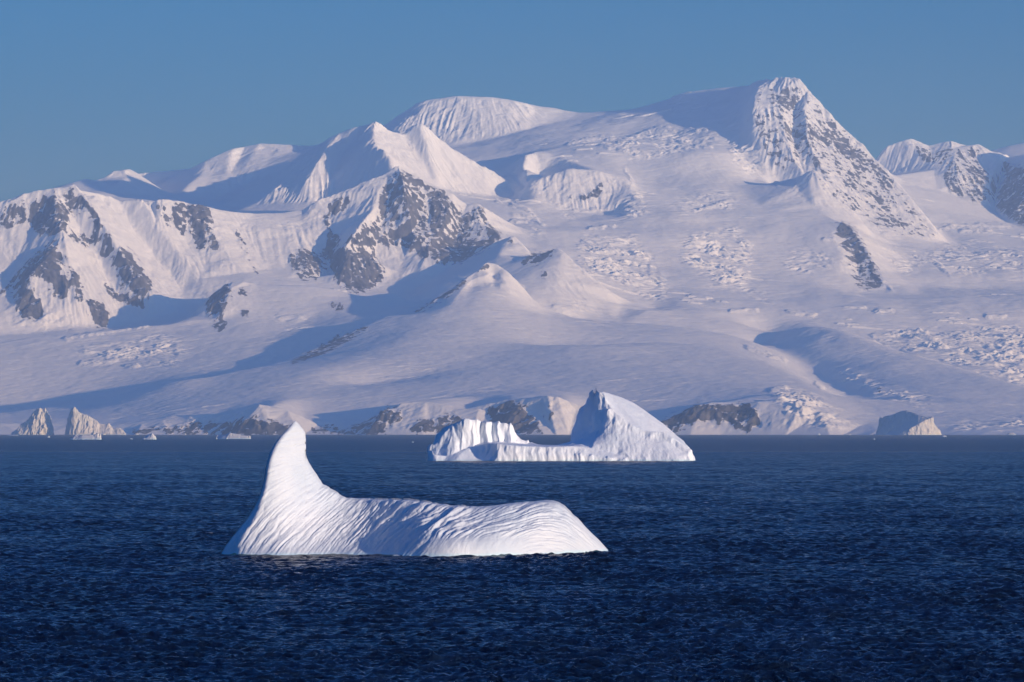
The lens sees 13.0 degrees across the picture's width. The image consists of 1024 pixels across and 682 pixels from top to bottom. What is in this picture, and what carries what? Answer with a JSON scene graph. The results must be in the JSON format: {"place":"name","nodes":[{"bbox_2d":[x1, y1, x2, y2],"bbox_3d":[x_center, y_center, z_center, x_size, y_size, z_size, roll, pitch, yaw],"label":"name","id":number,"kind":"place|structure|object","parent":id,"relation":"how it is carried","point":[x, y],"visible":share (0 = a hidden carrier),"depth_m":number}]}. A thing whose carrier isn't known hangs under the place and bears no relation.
{"place":"outdoors","nodes":[
{"label":"outdoors","id":0,"kind":"place"},
{"bbox_2d":[55,143,318,205],"bbox_3d":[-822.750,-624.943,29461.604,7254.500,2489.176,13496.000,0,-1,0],"label":"mountain","id":1,"kind":"structure","parent":0,"point":[231,171],"depth_m":32728.86},
{"bbox_2d":[0,166,533,342],"bbox_3d":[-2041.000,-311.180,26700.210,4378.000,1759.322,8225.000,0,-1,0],"label":"mountain","id":2,"kind":"structure","parent":0,"point":[74,259],"depth_m":28312.54},
{"bbox_2d":[207,122,520,220],"bbox_3d":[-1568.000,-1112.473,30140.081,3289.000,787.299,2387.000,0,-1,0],"label":"mountain","id":3,"kind":"structure","parent":0,"point":[344,160],"depth_m":30457.19},
{"bbox_2d":[0,435,1023,681],"bbox_3d":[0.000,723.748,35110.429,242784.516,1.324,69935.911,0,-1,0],"label":"water","id":4,"kind":"structure","parent":0,"point":[810,559],"depth_m":475.98},
{"bbox_2d":[11,408,53,434],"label":"iceberg","id":5,"kind":"object","parent":4,"relation":"on","point":[38,422],"visible":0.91,"depth_m":21858.83},
{"bbox_2d":[70,433,101,439],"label":"iceberg","id":6,"kind":"object","parent":4,"relation":"on","point":[97,436],"visible":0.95,"depth_m":8589.32},
{"bbox_2d":[64,407,125,434],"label":"iceberg","id":7,"kind":"object","parent":4,"relation":"on","point":[78,423],"visible":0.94,"depth_m":21758.62},
{"bbox_2d":[143,433,155,438],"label":"iceberg","id":8,"kind":"object","parent":4,"relation":"on","point":[151,436],"visible":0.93,"depth_m":8691.08},
{"bbox_2d":[217,433,250,438],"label":"iceberg","id":9,"kind":"object","parent":4,"relation":"on","point":[232,436],"visible":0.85,"depth_m":9288.46},
{"bbox_2d":[222,421,607,556],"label":"iceberg","id":10,"kind":"object","parent":4,"relation":"on","point":[300,508],"visible":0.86,"depth_m":550.40},
{"bbox_2d":[427,390,694,460],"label":"iceberg","id":11,"kind":"object","parent":4,"relation":"on","point":[609,427],"visible":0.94,"depth_m":2306.98},
{"bbox_2d":[874,410,941,434],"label":"iceberg","id":12,"kind":"object","parent":4,"relation":"on","point":[905,422],"visible":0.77,"depth_m":21079.47},
{"bbox_2d":[0,263,1023,434],"bbox_3d":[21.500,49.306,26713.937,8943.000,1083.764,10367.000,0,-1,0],"label":"snow hills","id":13,"kind":"structure","parent":0,"point":[489,342],"depth_m":24775.33},
{"bbox_2d":[0,0,1023,201],"label":"sky","id":14,"kind":"structure","parent":0,"point":[90,89]},
{"bbox_2d":[177,80,1023,385],"bbox_3d":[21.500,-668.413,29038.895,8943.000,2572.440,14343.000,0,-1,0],"label":"glacier","id":15,"kind":"object","parent":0,"point":[657,214],"visible":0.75,"depth_m":29553.28},
{"bbox_2d":[741,77,958,292],"bbox_3d":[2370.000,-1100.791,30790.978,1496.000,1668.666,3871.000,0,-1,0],"label":"mountain","id":16,"kind":"structure","parent":0,"point":[812,150],"depth_m":31342.24},
{"bbox_2d":[875,139,1023,245],"bbox_3d":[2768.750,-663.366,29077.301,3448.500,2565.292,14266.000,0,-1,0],"label":"mountain","id":17,"kind":"structure","parent":0,"point":[957,193],"depth_m":33324.19}
]}

